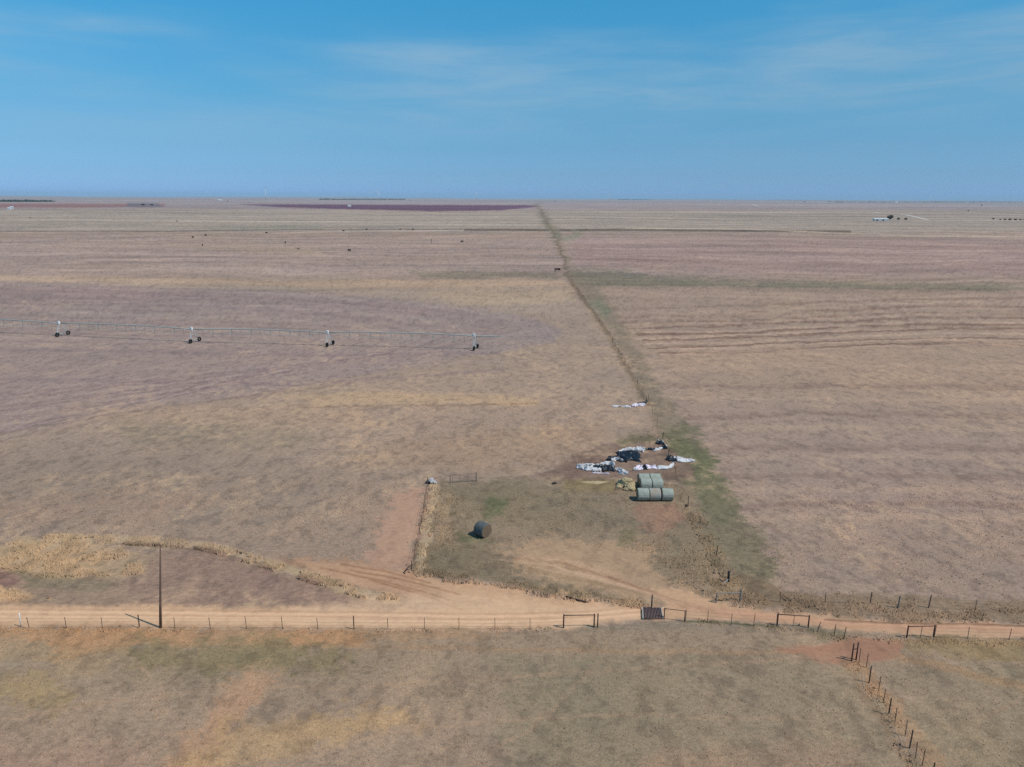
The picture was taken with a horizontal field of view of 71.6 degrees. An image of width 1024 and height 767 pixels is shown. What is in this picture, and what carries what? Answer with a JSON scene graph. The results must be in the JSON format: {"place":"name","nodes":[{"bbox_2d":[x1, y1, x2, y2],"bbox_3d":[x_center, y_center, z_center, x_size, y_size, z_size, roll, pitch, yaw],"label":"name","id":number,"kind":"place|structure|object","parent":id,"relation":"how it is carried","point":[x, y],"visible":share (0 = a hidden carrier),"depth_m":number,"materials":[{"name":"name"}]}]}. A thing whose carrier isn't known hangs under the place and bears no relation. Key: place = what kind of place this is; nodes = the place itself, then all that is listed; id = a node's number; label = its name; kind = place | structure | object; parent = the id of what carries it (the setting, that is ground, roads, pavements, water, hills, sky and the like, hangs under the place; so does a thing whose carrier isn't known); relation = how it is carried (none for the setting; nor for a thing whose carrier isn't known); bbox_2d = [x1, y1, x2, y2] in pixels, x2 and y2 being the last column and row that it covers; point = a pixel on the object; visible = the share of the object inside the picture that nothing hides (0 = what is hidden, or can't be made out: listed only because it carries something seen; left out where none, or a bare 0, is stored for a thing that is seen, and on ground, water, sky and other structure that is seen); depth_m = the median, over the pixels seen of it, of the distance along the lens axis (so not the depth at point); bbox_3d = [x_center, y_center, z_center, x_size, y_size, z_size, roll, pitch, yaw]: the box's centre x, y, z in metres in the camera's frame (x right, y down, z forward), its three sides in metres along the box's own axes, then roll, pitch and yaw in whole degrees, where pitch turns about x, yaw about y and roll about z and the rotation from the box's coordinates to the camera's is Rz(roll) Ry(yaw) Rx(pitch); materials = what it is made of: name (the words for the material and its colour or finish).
{"place":"outdoors","nodes":[
{"label":"outdoors","id":0,"kind":"place"},
{"bbox_2d":[0,281,562,432],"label":"crop field","id":1,"kind":"structure","parent":0,"point":[48,376],"depth_m":201.30,"materials":[{"name":"brown plant"}]},
{"bbox_2d":[0,319,501,350],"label":"pivot","id":2,"kind":"object","parent":1,"relation":"on","point":[57,334],"visible":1,"depth_m":198.21,"materials":[{"name":"metal"}]},
{"bbox_2d":[243,204,538,210],"bbox_3d":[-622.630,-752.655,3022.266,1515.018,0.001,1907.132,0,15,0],"label":"ploughed field","id":3,"kind":"structure","parent":0,"point":[441,207],"depth_m":2926.33,"materials":[{"name":"brown soil"}]},
{"bbox_2d":[425,478,436,483],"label":"plastic bag","id":4,"kind":"object","parent":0,"point":[430,480],"visible":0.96,"depth_m":102.47,"materials":[{"name":"white plastic"}]},
{"bbox_2d":[0,196,1023,766],"bbox_3d":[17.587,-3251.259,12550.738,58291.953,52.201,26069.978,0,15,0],"label":"ground","id":5,"kind":"structure","parent":0,"point":[840,342],"depth_m":112.58,"materials":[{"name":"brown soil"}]},
{"bbox_2d":[0,199,54,201],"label":"woods","id":6,"kind":"object","parent":5,"relation":"on","point":[14,200],"visible":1,"depth_m":4249.03,"materials":[{"name":"green plant"}]},
{"bbox_2d":[159,545,161,627],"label":"utility pole","id":7,"kind":"object","parent":5,"relation":"on","point":[160,611],"visible":0.99,"depth_m":67.08,"materials":[{"name":"brown wood"}]},
{"bbox_2d":[25,614,563,629],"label":"wire fence","id":8,"kind":"object","parent":5,"relation":"on","point":[353,625],"visible":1,"depth_m":67.72,"materials":[{"name":"metal"}]},
{"bbox_2d":[319,198,405,199],"bbox_3d":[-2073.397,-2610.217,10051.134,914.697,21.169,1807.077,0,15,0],"label":"woods","id":9,"kind":"object","parent":5,"relation":"on","point":[360,199],"visible":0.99,"depth_m":9943.54,"materials":[{"name":"green plant"}]},
{"bbox_2d":[411,477,427,568],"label":"wire fence","id":10,"kind":"object","parent":5,"relation":"on","point":[419,526],"visible":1,"depth_m":86.94,"materials":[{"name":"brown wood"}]},
{"bbox_2d":[450,472,476,482],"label":"gate panel","id":11,"kind":"structure","parent":5,"relation":"on","point":[475,477],"depth_m":103.08,"materials":[{"name":"grey metal"}]},
{"bbox_2d":[473,521,491,537],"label":"round bale","id":12,"kind":"object","parent":5,"relation":"on","point":[482,529],"visible":1,"depth_m":86.15},
{"bbox_2d":[565,596,585,602],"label":"fallen pipe","id":13,"kind":"object","parent":5,"relation":"on","point":[576,599],"visible":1,"depth_m":72.85,"materials":[{"name":"metal"}]},
{"bbox_2d":[563,613,598,627],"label":"pipe brace","id":14,"kind":"object","parent":5,"relation":"on","point":[584,615],"visible":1,"depth_m":68.09,"materials":[{"name":"brown metal"}]},
{"bbox_2d":[583,481,606,483],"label":"hay scrap","id":15,"kind":"object","parent":5,"relation":"on","point":[596,482],"visible":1,"depth_m":103.24,"materials":[{"name":"beige plant"}]},
{"bbox_2d":[576,461,627,474],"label":"plastic sheet","id":16,"kind":"object","parent":5,"relation":"on","point":[605,466],"visible":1,"depth_m":107.84,"materials":[{"name":"white plastic"}]},
{"bbox_2d":[606,455,626,462],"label":"plastic sheet","id":17,"kind":"object","parent":5,"relation":"on","point":[613,458],"visible":0.99,"depth_m":111.73,"materials":[{"name":"white plastic"}]},
{"bbox_2d":[615,477,636,490],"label":"hay pile","id":18,"kind":"object","parent":5,"relation":"on","point":[627,484],"visible":1,"depth_m":101.22,"materials":[{"name":"beige plant"}]},
{"bbox_2d":[612,397,646,406],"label":"plastic sheet","id":19,"kind":"object","parent":5,"relation":"on","point":[639,404],"visible":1,"depth_m":141.22,"materials":[{"name":"white plastic"}]},
{"bbox_2d":[615,446,644,461],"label":"plastic sheet","id":20,"kind":"object","parent":5,"relation":"on","point":[630,453],"visible":1,"depth_m":114.05,"materials":[{"name":"black plastic"}]},
{"bbox_2d":[618,199,649,199],"bbox_3d":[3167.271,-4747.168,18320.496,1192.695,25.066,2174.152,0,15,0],"label":"woods","id":21,"kind":"object","parent":5,"relation":"on","point":[633,199],"visible":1,"depth_m":18205.11,"materials":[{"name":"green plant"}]},
{"bbox_2d":[636,488,649,499],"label":"round bale","id":22,"kind":"object","parent":5,"relation":"on","point":[642,494],"visible":1,"depth_m":96.58},
{"bbox_2d":[637,473,649,484],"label":"round bale","id":23,"kind":"object","parent":5,"relation":"on","point":[643,475],"visible":0.62,"depth_m":101.89},
{"bbox_2d":[639,478,651,487],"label":"round bale","id":24,"kind":"object","parent":5,"relation":"on","point":[645,482],"visible":0.81,"depth_m":99.82},
{"bbox_2d":[576,287,724,568],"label":"wire fence","id":25,"kind":"object","parent":5,"relation":"on","point":[662,438],"visible":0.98,"depth_m":113.89,"materials":[{"name":"metal"}]},
{"bbox_2d":[633,462,673,470],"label":"plastic sheet","id":26,"kind":"object","parent":5,"relation":"on","point":[644,466],"visible":0.99,"depth_m":108.48,"materials":[{"name":"white plastic"}]},
{"bbox_2d":[649,488,660,500],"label":"round bale","id":27,"kind":"object","parent":5,"relation":"on","point":[655,493],"visible":0.88,"depth_m":96.61},
{"bbox_2d":[649,473,660,477],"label":"round bale","id":28,"kind":"object","parent":5,"relation":"on","point":[655,475],"visible":0.33,"depth_m":101.78},
{"bbox_2d":[645,444,667,450],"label":"plastic sheet","id":29,"kind":"object","parent":5,"relation":"on","point":[664,446],"visible":1,"depth_m":116.64,"materials":[{"name":"white plastic"}]},
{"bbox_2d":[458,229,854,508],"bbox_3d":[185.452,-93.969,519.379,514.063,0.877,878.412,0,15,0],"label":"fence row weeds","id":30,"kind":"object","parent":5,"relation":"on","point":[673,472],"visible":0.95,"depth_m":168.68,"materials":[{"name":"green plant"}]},
{"bbox_2d":[651,478,662,488],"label":"round bale","id":31,"kind":"object","parent":5,"relation":"on","point":[657,482],"visible":0.74,"depth_m":99.83},
{"bbox_2d":[656,439,663,444],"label":"plastic sheet","id":32,"kind":"object","parent":5,"relation":"on","point":[658,441],"visible":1,"depth_m":119.34,"materials":[{"name":"black plastic"}]},
{"bbox_2d":[661,488,673,499],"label":"round bale","id":33,"kind":"object","parent":5,"relation":"on","point":[667,493],"visible":0.92,"depth_m":96.67},
{"bbox_2d":[664,608,685,621],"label":"pipe brace","id":34,"kind":"object","parent":5,"relation":"on","point":[675,609],"visible":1,"depth_m":69.31,"materials":[{"name":"metal"}]},
{"bbox_2d":[666,455,694,461],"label":"plastic sheet","id":35,"kind":"object","parent":5,"relation":"on","point":[673,458],"visible":1,"depth_m":111.61,"materials":[{"name":"white plastic"}]},
{"bbox_2d":[723,571,729,583],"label":"corner post","id":36,"kind":"object","parent":5,"relation":"on","point":[728,576],"visible":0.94,"depth_m":76.32,"materials":[{"name":"brown paint"}]},
{"bbox_2d":[715,591,740,602],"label":"wood brace","id":37,"kind":"object","parent":5,"relation":"on","point":[717,593],"visible":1,"depth_m":72.58,"materials":[{"name":"grey wood"}]},
{"bbox_2d":[685,609,777,625],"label":"wire fence","id":38,"kind":"object","parent":5,"relation":"on","point":[731,618],"visible":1,"depth_m":68.83,"materials":[{"name":"metal"}]},
{"bbox_2d":[777,613,809,627],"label":"pipe brace","id":39,"kind":"object","parent":5,"relation":"on","point":[794,616],"visible":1,"depth_m":68.42,"materials":[{"name":"paint"}]},
{"bbox_2d":[817,622,846,638],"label":"wire gate","id":40,"kind":"structure","parent":5,"relation":"on","point":[834,630],"depth_m":67.08,"materials":[{"name":"metal"}]},
{"bbox_2d":[851,642,858,660],"bbox_3d":[30.671,24.084,63.560,0.617,1.950,0.118,-4,15,-17],"label":"pipe brace","id":41,"kind":"object","parent":5,"relation":"on","point":[853,649],"visible":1,"depth_m":63.48,"materials":[{"name":"metal"}]},
{"bbox_2d":[740,589,1011,609],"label":"wire fence","id":42,"kind":"object","parent":5,"relation":"on","point":[884,599],"visible":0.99,"depth_m":71.83,"materials":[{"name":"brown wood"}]},
{"bbox_2d":[872,218,888,220],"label":"farm shed","id":43,"kind":"structure","parent":5,"relation":"on","point":[880,219],"depth_m":1386.11,"materials":[{"name":"white metal"}]},
{"bbox_2d":[859,648,935,766],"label":"wire fence","id":44,"kind":"object","parent":5,"relation":"on","point":[884,697],"visible":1,"depth_m":56.06,"materials":[{"name":"metal"}]},
{"bbox_2d":[906,625,935,637],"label":"pipe brace","id":45,"kind":"object","parent":5,"relation":"on","point":[934,626],"visible":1,"depth_m":66.74,"materials":[{"name":"paint"}]},
{"bbox_2d":[934,625,1020,638],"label":"wire fence","id":46,"kind":"object","parent":5,"relation":"on","point":[978,635],"visible":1,"depth_m":66.78,"materials":[{"name":"metal"}]},
{"bbox_2d":[0,628,1023,766],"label":"pasture grass","id":47,"kind":"structure","parent":0,"point":[517,712],"depth_m":58.38,"materials":[{"name":"brown plant"}]},
{"bbox_2d":[0,561,1023,635],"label":"dirt road","id":48,"kind":"structure","parent":0,"point":[470,606],"depth_m":70.38,"materials":[{"name":"brown soil"}]},
{"bbox_2d":[642,606,663,619],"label":"cattle guard","id":49,"kind":"object","parent":48,"relation":"on","point":[652,613],"visible":1,"depth_m":70.40,"materials":[{"name":"metal"}]},
{"bbox_2d":[0,484,1023,766],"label":"tall dry grass","id":50,"kind":"structure","parent":0,"point":[64,566],"depth_m":76.77,"materials":[{"name":"brown plant"}]},
{"bbox_2d":[0,0,1023,200],"label":"sky","id":51,"kind":"structure","parent":0,"point":[905,100],"materials":[{"name":"blue"}]}
]}

